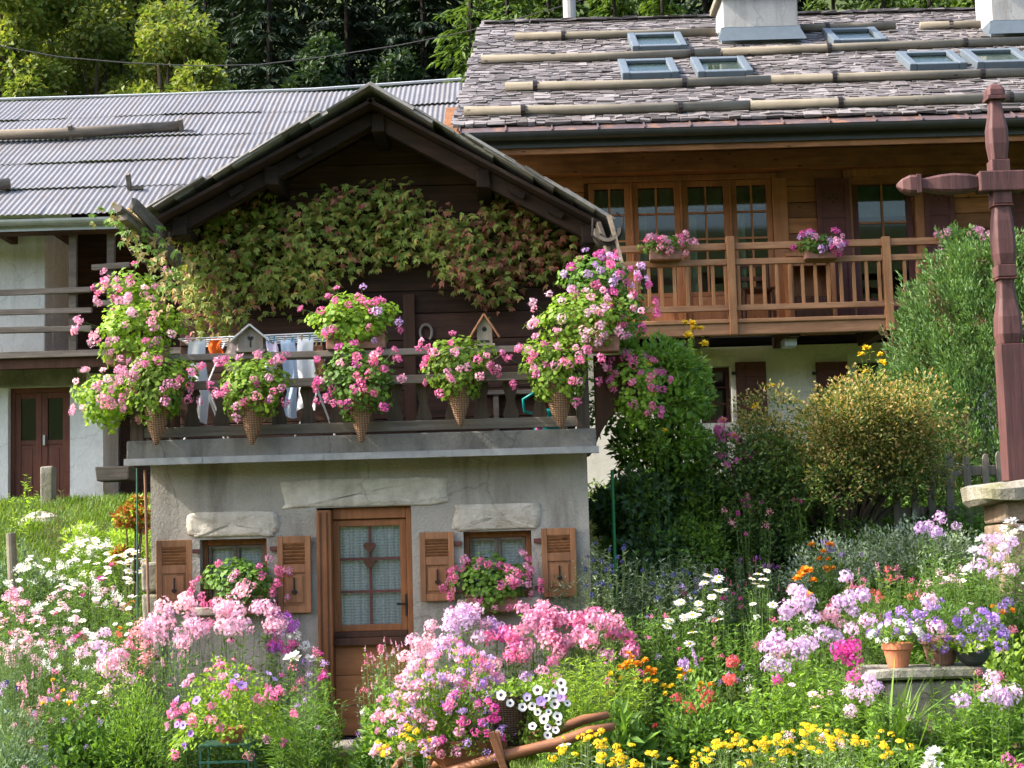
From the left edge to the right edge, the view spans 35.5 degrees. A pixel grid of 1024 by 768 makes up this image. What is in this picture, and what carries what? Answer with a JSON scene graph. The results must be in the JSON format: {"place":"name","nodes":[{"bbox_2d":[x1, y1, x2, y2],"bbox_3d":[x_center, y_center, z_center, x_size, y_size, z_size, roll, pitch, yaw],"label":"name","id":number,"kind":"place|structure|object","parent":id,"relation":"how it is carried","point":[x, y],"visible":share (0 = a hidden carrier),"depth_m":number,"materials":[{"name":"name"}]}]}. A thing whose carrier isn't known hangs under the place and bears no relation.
{"place":"outdoors","nodes":[
{"label":"outdoors","id":0,"kind":"place"},
{"bbox_2d":[0,0,1022,767],"bbox_3d":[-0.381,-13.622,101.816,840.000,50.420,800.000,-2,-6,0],"label":"ground","id":1,"kind":"structure","parent":0,"point":[594,538],"depth_m":14.80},
{"bbox_2d":[0,699,60,767],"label":"leafy mound","id":2,"kind":"object","parent":1,"relation":"on","point":[31,761],"visible":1,"depth_m":11.19,"materials":[{"name":"green plant"}]},
{"bbox_2d":[3,555,78,640],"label":"tall flower","id":3,"kind":"object","parent":1,"relation":"on","point":[30,583],"visible":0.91,"depth_m":14.75,"materials":[{"name":"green plant"}]},
{"bbox_2d":[0,0,90,101],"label":"leafy tree","id":4,"kind":"object","parent":1,"relation":"on","point":[25,22],"visible":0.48,"depth_m":37.35,"materials":[{"name":"green plant"}]},
{"bbox_2d":[0,542,147,767],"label":"ground cover","id":5,"kind":"object","parent":1,"relation":"on","point":[42,615],"visible":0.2,"depth_m":14.70,"materials":[{"name":"green plant"}]},
{"bbox_2d":[0,491,150,605],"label":"meadow grass","id":6,"kind":"structure","parent":1,"relation":"on","point":[106,505],"depth_m":18.39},
{"bbox_2d":[30,570,125,683],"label":"tall flower","id":7,"kind":"object","parent":1,"relation":"on","point":[82,596],"visible":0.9,"depth_m":13.85,"materials":[{"name":"green plant"}]},
{"bbox_2d":[37,698,141,767],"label":"leafy mound","id":8,"kind":"object","parent":1,"relation":"on","point":[76,746],"visible":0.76,"depth_m":11.63,"materials":[{"name":"green plant"}]},
{"bbox_2d":[18,0,163,100],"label":"leafy tree","id":9,"kind":"object","parent":1,"relation":"on","point":[101,33],"visible":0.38,"depth_m":38.26,"materials":[{"name":"green plant"}]},
{"bbox_2d":[57,537,132,627],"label":"tall flower","id":10,"kind":"object","parent":1,"relation":"on","point":[80,544],"visible":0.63,"depth_m":15.13,"materials":[{"name":"green plant"}]},
{"bbox_2d":[56,520,150,607],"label":"bright bush","id":11,"kind":"object","parent":1,"relation":"on","point":[75,531],"visible":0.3,"depth_m":15.48,"materials":[{"name":"green plant"}]},
{"bbox_2d":[107,493,150,622],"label":"autumn bush","id":12,"kind":"object","parent":1,"relation":"on","point":[128,510],"visible":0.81,"depth_m":14.92,"materials":[{"name":"orange plant"}]},
{"bbox_2d":[81,667,202,767],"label":"leafy mound","id":13,"kind":"object","parent":1,"relation":"on","point":[131,732],"visible":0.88,"depth_m":11.58,"materials":[{"name":"green plant"}]},
{"bbox_2d":[105,0,236,94],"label":"leafy tree","id":14,"kind":"object","parent":1,"relation":"on","point":[159,31],"visible":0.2,"depth_m":36.87,"materials":[{"name":"green plant"}]},
{"bbox_2d":[137,591,216,758],"bbox_3d":[-2.623,2.334,12.616,0.645,1.391,0.611,-2,-6,0],"label":"phlox","id":15,"kind":"object","parent":1,"relation":"on","point":[162,622],"visible":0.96,"depth_m":12.58,"materials":[{"name":"pink plant"}]},
{"bbox_2d":[149,637,209,767],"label":"tall flower","id":16,"kind":"object","parent":1,"relation":"on","point":[172,698],"visible":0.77,"depth_m":12.02,"materials":[{"name":"green plant"}]},
{"bbox_2d":[199,739,256,767],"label":"plant stand","id":17,"kind":"object","parent":1,"relation":"on","point":[208,744],"visible":0.88,"depth_m":10.67,"materials":[{"name":"green metal"}]},
{"bbox_2d":[164,653,306,760],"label":"flowering plant","id":18,"kind":"object","parent":17,"relation":"on","point":[230,733],"visible":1,"depth_m":10.73,"materials":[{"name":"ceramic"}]},
{"bbox_2d":[0,78,461,500],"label":"barn","id":19,"kind":"structure","parent":1,"relation":"on","point":[67,167],"depth_m":24.39,"materials":[{"name":"metal"}]},
{"bbox_2d":[183,0,290,92],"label":"spruce","id":20,"kind":"object","parent":1,"relation":"on","point":[215,11],"visible":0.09,"depth_m":47.17,"materials":[{"name":"green plant"}]},
{"bbox_2d":[188,582,289,763],"bbox_3d":[-2.113,2.282,12.538,0.681,1.450,0.589,-5,-7,34],"label":"phlox","id":21,"kind":"object","parent":1,"relation":"on","point":[225,626],"visible":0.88,"depth_m":12.52,"materials":[{"name":"pink plant"}]},
{"bbox_2d":[218,0,315,92],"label":"spruce","id":22,"kind":"object","parent":1,"relation":"on","point":[266,15],"visible":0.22,"depth_m":44.03,"materials":[{"name":"green plant"}]},
{"bbox_2d":[257,610,311,753],"bbox_3d":[-1.786,2.395,12.649,0.409,1.228,0.408,1,-6,-26],"label":"phlox","id":23,"kind":"object","parent":1,"relation":"on","point":[291,629],"visible":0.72,"depth_m":12.61,"materials":[{"name":"purple plant"}]},
{"bbox_2d":[257,694,343,767],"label":"tall flower","id":24,"kind":"object","parent":1,"relation":"on","point":[310,749],"visible":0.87,"depth_m":11.49,"materials":[{"name":"green plant"}]},
{"bbox_2d":[279,30,360,92],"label":"leafy tree","id":25,"kind":"object","parent":1,"relation":"on","point":[321,44],"visible":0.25,"depth_m":40.41,"materials":[{"name":"green plant"}]},
{"bbox_2d":[298,659,348,767],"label":"tall flower","id":26,"kind":"object","parent":1,"relation":"on","point":[322,676],"visible":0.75,"depth_m":12.01,"materials":[{"name":"green plant"}]},
{"bbox_2d":[282,0,412,88],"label":"spruce","id":27,"kind":"object","parent":1,"relation":"on","point":[347,23],"visible":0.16,"depth_m":46.19,"materials":[{"name":"green plant"}]},
{"bbox_2d":[114,81,637,750],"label":"cottage","id":28,"kind":"structure","parent":1,"relation":"on","point":[394,515],"depth_m":13.48,"materials":[{"name":"stone"}]},
{"bbox_2d":[68,366,141,434],"bbox_3d":[-3.373,0.132,13.226,0.564,0.587,0.497,-4,-6,20],"label":"geranium box","id":29,"kind":"object","parent":28,"relation":"attached to","point":[107,410],"visible":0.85,"depth_m":13.15,"materials":[{"name":"green plant"}]},
{"bbox_2d":[90,261,170,314],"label":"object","id":30,"kind":"object","parent":28,"relation":"attached to","point":[121,287],"visible":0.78,"depth_m":13.58,"materials":[{"name":"pink plant"}]},
{"bbox_2d":[70,284,192,373],"bbox_3d":[-3.177,-0.453,13.348,1.032,0.776,0.552,-2,-6,0],"label":"geranium box","id":31,"kind":"object","parent":28,"relation":"attached to","point":[132,346],"visible":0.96,"depth_m":13.25,"materials":[{"name":"ceramic"}]},
{"bbox_2d":[89,201,198,320],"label":"climbing vine","id":32,"kind":"object","parent":28,"relation":"attached to","point":[151,263],"visible":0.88,"depth_m":13.26,"materials":[{"name":"plant"}]},
{"bbox_2d":[107,338,206,444],"bbox_3d":[-2.902,0.060,13.109,0.810,0.880,0.565,-2,-6,0],"label":"geranium basket","id":33,"kind":"object","parent":28,"relation":"hanging from","point":[159,409],"visible":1,"depth_m":13.04,"materials":[{"name":"wicker"}]},
{"bbox_2d":[193,538,272,615],"bbox_3d":[-2.334,1.623,13.491,0.682,0.628,0.318,-2,-6,0],"label":"window","id":34,"kind":"structure","parent":28,"relation":"in","point":[255,550],"depth_m":13.57,"materials":[{"name":"brown glass"}]},
{"bbox_2d":[187,553,291,617],"bbox_3d":[-2.249,1.674,13.286,0.874,0.531,0.509,-2,-6,0],"label":"geranium box","id":35,"kind":"object","parent":28,"relation":"attached to","point":[253,578],"visible":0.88,"depth_m":13.20,"materials":[{"name":"ceramic"}]},
{"bbox_2d":[206,349,295,444],"bbox_3d":[-2.104,0.101,13.097,0.638,0.789,0.536,-4,-6,27],"label":"geranium basket","id":36,"kind":"object","parent":28,"relation":"attached to","point":[253,405],"visible":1,"depth_m":13.04,"materials":[{"name":"wicker"}]},
{"bbox_2d":[157,176,487,344],"bbox_3d":[-1.704,-1.067,14.182,2.999,1.642,0.770,-2,-6,0],"label":"climbing vine","id":37,"kind":"object","parent":28,"relation":"attached to","point":[299,241],"visible":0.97,"depth_m":14.32,"materials":[{"name":"green plant"}]},
{"bbox_2d":[297,283,402,353],"bbox_3d":[-1.352,-0.529,13.392,0.907,0.610,0.541,-2,-6,0],"label":"geranium box","id":38,"kind":"object","parent":28,"relation":"attached to","point":[374,335],"visible":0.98,"depth_m":13.29,"materials":[{"name":"ceramic"}]},
{"bbox_2d":[310,339,406,441],"bbox_3d":[-1.271,0.054,13.102,0.743,0.843,0.555,0,-6,-15],"label":"geranium basket","id":39,"kind":"object","parent":28,"relation":"attached to","point":[358,404],"visible":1,"depth_m":13.03,"materials":[{"name":"wicker"}]},
{"bbox_2d":[333,518,408,735],"bbox_3d":[-1.183,2.039,13.454,0.618,1.795,0.110,-2,-6,0],"label":"door","id":40,"kind":"structure","parent":28,"relation":"in","point":[350,641],"depth_m":13.43,"materials":[{"name":"brown wood"}]},
{"bbox_2d":[414,330,504,426],"bbox_3d":[-0.438,-0.044,13.113,0.725,0.786,0.543,0,-6,-20],"label":"geranium basket","id":41,"kind":"object","parent":28,"relation":"hanging from","point":[459,383],"visible":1,"depth_m":13.05,"materials":[{"name":"wicker"}]},
{"bbox_2d":[439,549,543,614],"bbox_3d":[-0.171,1.641,13.253,0.880,0.544,0.567,-2,-6,0],"label":"geranium box","id":42,"kind":"object","parent":28,"relation":"attached to","point":[498,598],"visible":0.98,"depth_m":13.17,"materials":[{"name":"ceramic"}]},
{"bbox_2d":[458,530,539,606],"bbox_3d":[-0.115,1.556,13.492,0.690,0.628,0.318,-2,-6,0],"label":"window","id":43,"kind":"structure","parent":28,"relation":"in","point":[507,544],"depth_m":13.57,"materials":[{"name":"brown glass"}]},
{"bbox_2d":[419,194,581,317],"bbox_3d":[-0.074,-1.207,14.223,1.519,1.292,0.706,-2,-6,0],"label":"climbing vine","id":44,"kind":"object","parent":28,"relation":"attached to","point":[513,241],"visible":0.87,"depth_m":14.31,"materials":[{"name":"green plant"}]},
{"bbox_2d":[503,327,607,428],"bbox_3d":[0.368,-0.052,13.129,0.871,0.835,0.553,-2,-6,0],"label":"geranium basket","id":45,"kind":"object","parent":28,"relation":"hanging from","point":[557,392],"visible":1,"depth_m":13.04,"materials":[{"name":"wicker"}]},
{"bbox_2d":[522,285,644,363],"bbox_3d":[0.594,-0.496,13.282,1.021,0.656,0.570,-2,-6,0],"label":"geranium box","id":46,"kind":"object","parent":28,"relation":"attached to","point":[606,335],"visible":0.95,"depth_m":13.19,"materials":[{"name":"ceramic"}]},
{"bbox_2d":[555,247,652,306],"bbox_3d":[0.775,-0.899,13.535,0.831,0.557,0.560,-2,-6,0],"label":"geranium box","id":47,"kind":"object","parent":28,"relation":"attached to","point":[602,273],"visible":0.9,"depth_m":13.41,"materials":[{"name":"pink plant"}]},
{"bbox_2d":[604,285,661,355],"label":"geranium box","id":48,"kind":"object","parent":28,"relation":"attached to","point":[630,326],"visible":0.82,"depth_m":13.34,"materials":[{"name":"pink plant"}]},
{"bbox_2d":[605,346,673,433],"bbox_3d":[1.061,0.044,13.372,0.599,0.739,0.448,-2,-6,0],"label":"geranium box","id":49,"kind":"object","parent":28,"relation":"attached to","point":[632,413],"visible":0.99,"depth_m":13.30,"materials":[{"name":"pink plant"}]},
{"bbox_2d":[347,667,434,767],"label":"leafy mound","id":50,"kind":"object","parent":1,"relation":"on","point":[367,761],"visible":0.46,"depth_m":11.54,"materials":[{"name":"green plant"}]},
{"bbox_2d":[369,44,424,88],"bbox_3d":[-2.707,-4.683,38.641,1.854,7.103,1.985,-2,-6,0],"label":"leafy tree","id":51,"kind":"object","parent":1,"relation":"on","point":[406,69],"visible":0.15,"depth_m":38.63,"materials":[{"name":"green plant"}]},
{"bbox_2d":[365,0,468,87],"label":"spruce","id":52,"kind":"object","parent":1,"relation":"on","point":[420,23],"visible":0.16,"depth_m":45.04,"materials":[{"name":"green plant"}]},
{"bbox_2d":[420,602,505,717],"bbox_3d":[-0.370,2.334,12.546,0.695,1.252,0.645,-2,-6,0],"label":"phlox","id":53,"kind":"object","parent":1,"relation":"on","point":[469,614],"visible":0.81,"depth_m":12.50,"materials":[{"name":"pink plant"}]},
{"bbox_2d":[426,0,504,89],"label":"leafy tree","id":54,"kind":"object","parent":1,"relation":"on","point":[468,12],"visible":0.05,"depth_m":36.91,"materials":[{"name":"green plant"}]},
{"bbox_2d":[391,711,615,767],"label":"wheelbarrow","id":55,"kind":"object","parent":1,"relation":"on","point":[503,756],"visible":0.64,"depth_m":10.03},
{"bbox_2d":[362,658,488,761],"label":"barrow flower","id":56,"kind":"object","parent":55,"relation":"on","point":[410,701],"visible":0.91,"depth_m":10.17,"materials":[{"name":"pink plant"}]},
{"bbox_2d":[408,635,506,752],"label":"barrow flower","id":57,"kind":"object","parent":55,"relation":"on","point":[461,653],"visible":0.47,"depth_m":10.43,"materials":[{"name":"pink plant"}]},
{"bbox_2d":[423,680,514,760],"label":"barrow flower","id":58,"kind":"object","parent":55,"relation":"on","point":[482,723],"visible":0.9,"depth_m":10.09,"materials":[{"name":"pink plant"}]},
{"bbox_2d":[476,669,571,759],"bbox_3d":[0.076,2.131,10.295,0.626,0.575,0.458,-2,-6,0],"label":"petunia basket","id":59,"kind":"object","parent":55,"relation":"on","point":[517,705],"visible":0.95,"depth_m":10.20,"materials":[{"name":"wicker"}]},
{"bbox_2d":[497,598,576,727],"bbox_3d":[0.211,2.310,12.489,0.662,1.257,0.575,-2,-6,0],"label":"phlox","id":60,"kind":"object","parent":1,"relation":"on","point":[546,619],"visible":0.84,"depth_m":12.42,"materials":[{"name":"pink plant"}]},
{"bbox_2d":[545,606,641,745],"bbox_3d":[0.642,2.323,12.414,0.764,1.192,0.604,-2,-6,0],"label":"phlox","id":61,"kind":"object","parent":1,"relation":"on","point":[592,618],"visible":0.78,"depth_m":12.37,"materials":[{"name":"pink plant"}]},
{"bbox_2d":[533,648,655,767],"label":"mound","id":62,"kind":"object","parent":1,"relation":"on","point":[575,746],"visible":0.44,"depth_m":11.72,"materials":[{"name":"green plant"}]},
{"bbox_2d":[547,540,663,723],"bbox_3d":[0.829,2.115,13.216,0.858,1.649,0.881,2,-7,-35],"label":"globe thistle","id":63,"kind":"object","parent":1,"relation":"on","point":[608,597],"visible":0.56,"depth_m":13.14,"materials":[{"name":"plant"}]},
{"bbox_2d":[587,695,672,767],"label":"leafy mound","id":64,"kind":"object","parent":1,"relation":"on","point":[622,717],"visible":0.77,"depth_m":11.46,"materials":[{"name":"green plant"}]},
{"bbox_2d":[588,461,714,614],"bbox_3d":[1.262,1.381,14.290,1.190,1.524,1.145,-2,-6,0],"label":"climbing bush","id":65,"kind":"object","parent":1,"relation":"on","point":[603,505],"visible":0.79,"depth_m":14.13,"materials":[{"name":"green plant"}]},
{"bbox_2d":[607,607,708,741],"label":"tall flower","id":66,"kind":"object","parent":1,"relation":"on","point":[648,635],"visible":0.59,"depth_m":12.55,"materials":[{"name":"green plant"}]},
{"bbox_2d":[588,329,740,583],"bbox_3d":[1.402,0.718,14.689,1.366,2.445,1.294,-6,-7,39],"label":"climbing bush","id":67,"kind":"object","parent":1,"relation":"on","point":[668,353],"visible":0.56,"depth_m":14.44,"materials":[{"name":"green plant"}]},
{"bbox_2d":[614,547,737,702],"bbox_3d":[1.360,2.011,13.269,1.034,1.314,0.855,-2,-6,0],"label":"globe thistle","id":68,"kind":"object","parent":1,"relation":"on","point":[676,592],"visible":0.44,"depth_m":13.17,"materials":[{"name":"plant"}]},
{"bbox_2d":[621,513,734,609],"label":"lime bush","id":69,"kind":"object","parent":1,"relation":"on","point":[704,537],"visible":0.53,"depth_m":14.03,"materials":[{"name":"green plant"}]},
{"bbox_2d":[635,662,778,767],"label":"leafy mound","id":70,"kind":"object","parent":1,"relation":"on","point":[675,742],"visible":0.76,"depth_m":11.61,"materials":[{"name":"green plant"}]},
{"bbox_2d":[677,618,777,749],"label":"tall flower","id":71,"kind":"object","parent":1,"relation":"on","point":[718,666],"visible":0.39,"depth_m":12.46,"materials":[{"name":"green plant"}]},
{"bbox_2d":[444,0,1023,497],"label":"chalet","id":72,"kind":"object","parent":1,"relation":"on","point":[730,136],"visible":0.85,"depth_m":21.58,"materials":[{"name":"brown wood"}]},
{"bbox_2d":[588,183,633,322],"bbox_3d":[1.340,-1.678,21.656,0.560,2.081,0.125,-2,-6,0],"label":"french window","id":73,"kind":"structure","parent":72,"relation":"in","point":[608,200],"depth_m":21.69,"materials":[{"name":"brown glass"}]},
{"bbox_2d":[632,182,683,321],"bbox_3d":[1.973,-1.695,21.656,0.640,2.081,0.125,-2,-6,0],"label":"french window","id":74,"kind":"structure","parent":72,"relation":"in","point":[654,199],"depth_m":21.67,"materials":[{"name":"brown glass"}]},
{"bbox_2d":[584,173,789,320],"bbox_3d":[2.369,-1.750,21.595,2.741,2.156,0.125,-2,-6,0],"label":"window frame","id":75,"kind":"structure","parent":72,"relation":"in","point":[779,185],"depth_m":21.62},
{"bbox_2d":[682,180,729,319],"bbox_3d":[2.644,-1.714,21.656,0.634,2.081,0.125,-2,-6,0],"label":"french window","id":76,"kind":"structure","parent":72,"relation":"in","point":[694,198],"depth_m":21.67,"materials":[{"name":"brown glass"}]},
{"bbox_2d":[730,179,776,318],"bbox_3d":[3.264,-1.731,21.656,0.553,2.081,0.125,-2,-6,0],"label":"french window","id":77,"kind":"structure","parent":72,"relation":"in","point":[751,197],"depth_m":21.67,"materials":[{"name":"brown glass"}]},
{"bbox_2d":[842,168,926,314],"bbox_3d":[5.038,-1.836,21.622,1.078,2.184,0.186,-2,-6,0],"label":"balcony door","id":78,"kind":"structure","parent":72,"relation":"in","point":[882,200],"depth_m":21.65,"materials":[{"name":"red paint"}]},
{"bbox_2d":[687,553,796,655],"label":"tall flower","id":79,"kind":"object","parent":1,"relation":"on","point":[761,592],"visible":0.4,"depth_m":13.74,"materials":[{"name":"plant"}]},
{"bbox_2d":[692,426,832,587],"bbox_3d":[2.242,1.140,14.510,1.308,1.545,0.940,-2,-6,0],"label":"dark shrub","id":80,"kind":"object","parent":1,"relation":"on","point":[773,470],"visible":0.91,"depth_m":14.34,"materials":[{"name":"green plant"}]},
{"bbox_2d":[731,605,833,748],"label":"tall flower","id":81,"kind":"object","parent":1,"relation":"on","point":[758,679],"visible":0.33,"depth_m":12.39,"materials":[{"name":"green plant"}]},
{"bbox_2d":[748,627,824,767],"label":"phlox","id":82,"kind":"object","parent":1,"relation":"on","point":[775,646],"visible":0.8,"depth_m":11.47,"materials":[{"name":"green plant"}]},
{"bbox_2d":[732,656,870,767],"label":"leafy plant","id":83,"kind":"object","parent":1,"relation":"on","point":[795,701],"visible":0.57,"depth_m":11.22,"materials":[{"name":"green plant"}]},
{"bbox_2d":[769,581,847,731],"bbox_3d":[2.197,2.116,11.826,0.630,1.326,0.600,-2,-6,0],"label":"phlox","id":84,"kind":"object","parent":1,"relation":"on","point":[803,602],"visible":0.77,"depth_m":11.80,"materials":[{"name":"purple plant"}]},
{"bbox_2d":[595,488,1023,750],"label":"ground cover","id":85,"kind":"object","parent":1,"relation":"on","point":[978,522],"visible":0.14,"depth_m":13.94,"materials":[{"name":"green plant"}]},
{"bbox_2d":[757,722,868,767],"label":"yellow flower","id":86,"kind":"object","parent":1,"relation":"on","point":[830,738],"visible":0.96,"depth_m":9.57,"materials":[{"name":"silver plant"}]},
{"bbox_2d":[711,362,976,555],"bbox_3d":[3.061,0.697,14.722,2.349,1.811,2.066,-7,-8,43],"label":"golden shrub","id":87,"kind":"object","parent":1,"relation":"on","point":[886,433],"visible":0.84,"depth_m":14.27,"materials":[{"name":"green plant"}]},
{"bbox_2d":[797,675,893,767],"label":"leafy plant","id":88,"kind":"object","parent":1,"relation":"on","point":[851,710],"visible":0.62,"depth_m":10.70,"materials":[{"name":"green plant"}]},
{"bbox_2d":[765,528,929,588],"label":"silver shrub","id":89,"kind":"object","parent":1,"relation":"on","point":[856,553],"visible":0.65,"depth_m":13.67,"materials":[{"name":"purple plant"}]},
{"bbox_2d":[816,569,893,706],"bbox_3d":[2.576,1.965,11.945,0.541,1.176,0.532,3,-7,-41],"label":"phlox","id":90,"kind":"object","parent":1,"relation":"on","point":[866,595],"visible":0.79,"depth_m":11.88,"materials":[{"name":"purple plant"}]},
{"bbox_2d":[785,451,1001,546],"bbox_3d":[4.091,1.126,14.992,3.092,0.992,0.083,-2,-6,0],"label":"picket fence","id":91,"kind":"object","parent":1,"relation":"on","point":[985,470],"visible":0.2,"depth_m":14.97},
{"bbox_2d":[827,655,959,767],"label":"strap leaf plant","id":92,"kind":"object","parent":1,"relation":"on","point":[901,729],"visible":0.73,"depth_m":10.39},
{"bbox_2d":[845,698,943,767],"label":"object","id":93,"kind":"object","parent":1,"relation":"on","point":[915,738],"visible":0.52,"depth_m":10.47,"materials":[{"name":"green plant"}]},
{"bbox_2d":[773,644,1023,767],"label":"ground cover","id":94,"kind":"object","parent":1,"relation":"on","point":[952,760],"visible":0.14,"depth_m":10.10,"materials":[{"name":"green plant"}]},
{"bbox_2d":[831,510,992,586],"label":"silver shrub","id":95,"kind":"object","parent":1,"relation":"on","point":[899,547],"visible":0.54,"depth_m":13.55,"materials":[{"name":"green plant"}]},
{"bbox_2d":[855,662,986,754],"bbox_3d":[2.813,2.367,10.914,0.848,0.895,0.452,-2,-6,0],"label":"stone bench","id":96,"kind":"object","parent":1,"relation":"on","point":[948,674],"visible":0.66,"depth_m":10.76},
{"bbox_2d":[866,618,927,667],"bbox_3d":[2.606,1.753,10.844,0.402,0.334,0.363,-5,-6,30],"label":"flower pot","id":97,"kind":"object","parent":96,"relation":"on","point":[899,651],"visible":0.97,"depth_m":10.79,"materials":[{"name":"ceramic"}]},
{"bbox_2d":[865,594,1010,664],"bbox_3d":[2.929,1.685,11.002,0.984,0.481,0.600,-2,-6,0],"label":"flower pot","id":98,"kind":"object","parent":96,"relation":"on","point":[949,657],"visible":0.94,"depth_m":10.89,"materials":[{"name":"ceramic"}]},
{"bbox_2d":[862,221,1023,505],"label":"juniper","id":99,"kind":"object","parent":1,"relation":"on","point":[941,305],"visible":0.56,"depth_m":16.26,"materials":[{"name":"green plant"}]},
{"bbox_2d":[920,681,1023,767],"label":"leafy mound","id":100,"kind":"object","parent":1,"relation":"on","point":[988,734],"visible":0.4,"depth_m":10.32,"materials":[{"name":"green plant"}]},
{"bbox_2d":[930,667,1023,767],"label":"phlox","id":101,"kind":"object","parent":1,"relation":"on","point":[1007,697],"visible":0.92,"depth_m":10.17,"materials":[{"name":"green plant"}]},
{"bbox_2d":[954,532,1023,684],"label":"phlox","id":102,"kind":"object","parent":1,"relation":"on","point":[1000,547],"visible":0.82,"depth_m":11.96,"materials":[{"name":"pink plant"}]},
{"bbox_2d":[960,479,1023,641],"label":"pedestal","id":103,"kind":"object","parent":1,"relation":"on","point":[999,502],"visible":0.51,"depth_m":12.65,"materials":[{"name":"stone"}]},
{"bbox_2d":[896,84,1023,481],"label":"cross","id":104,"kind":"object","parent":103,"relation":"on","point":[999,182],"visible":1,"depth_m":13.09,"materials":[{"name":"paint"}]},
{"bbox_2d":[783,253,837,316],"bbox_3d":[3.968,-1.233,21.273,0.678,0.976,0.425,-2,-6,0],"label":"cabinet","id":105,"kind":"object","parent":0,"point":[809,283],"visible":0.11,"depth_m":21.15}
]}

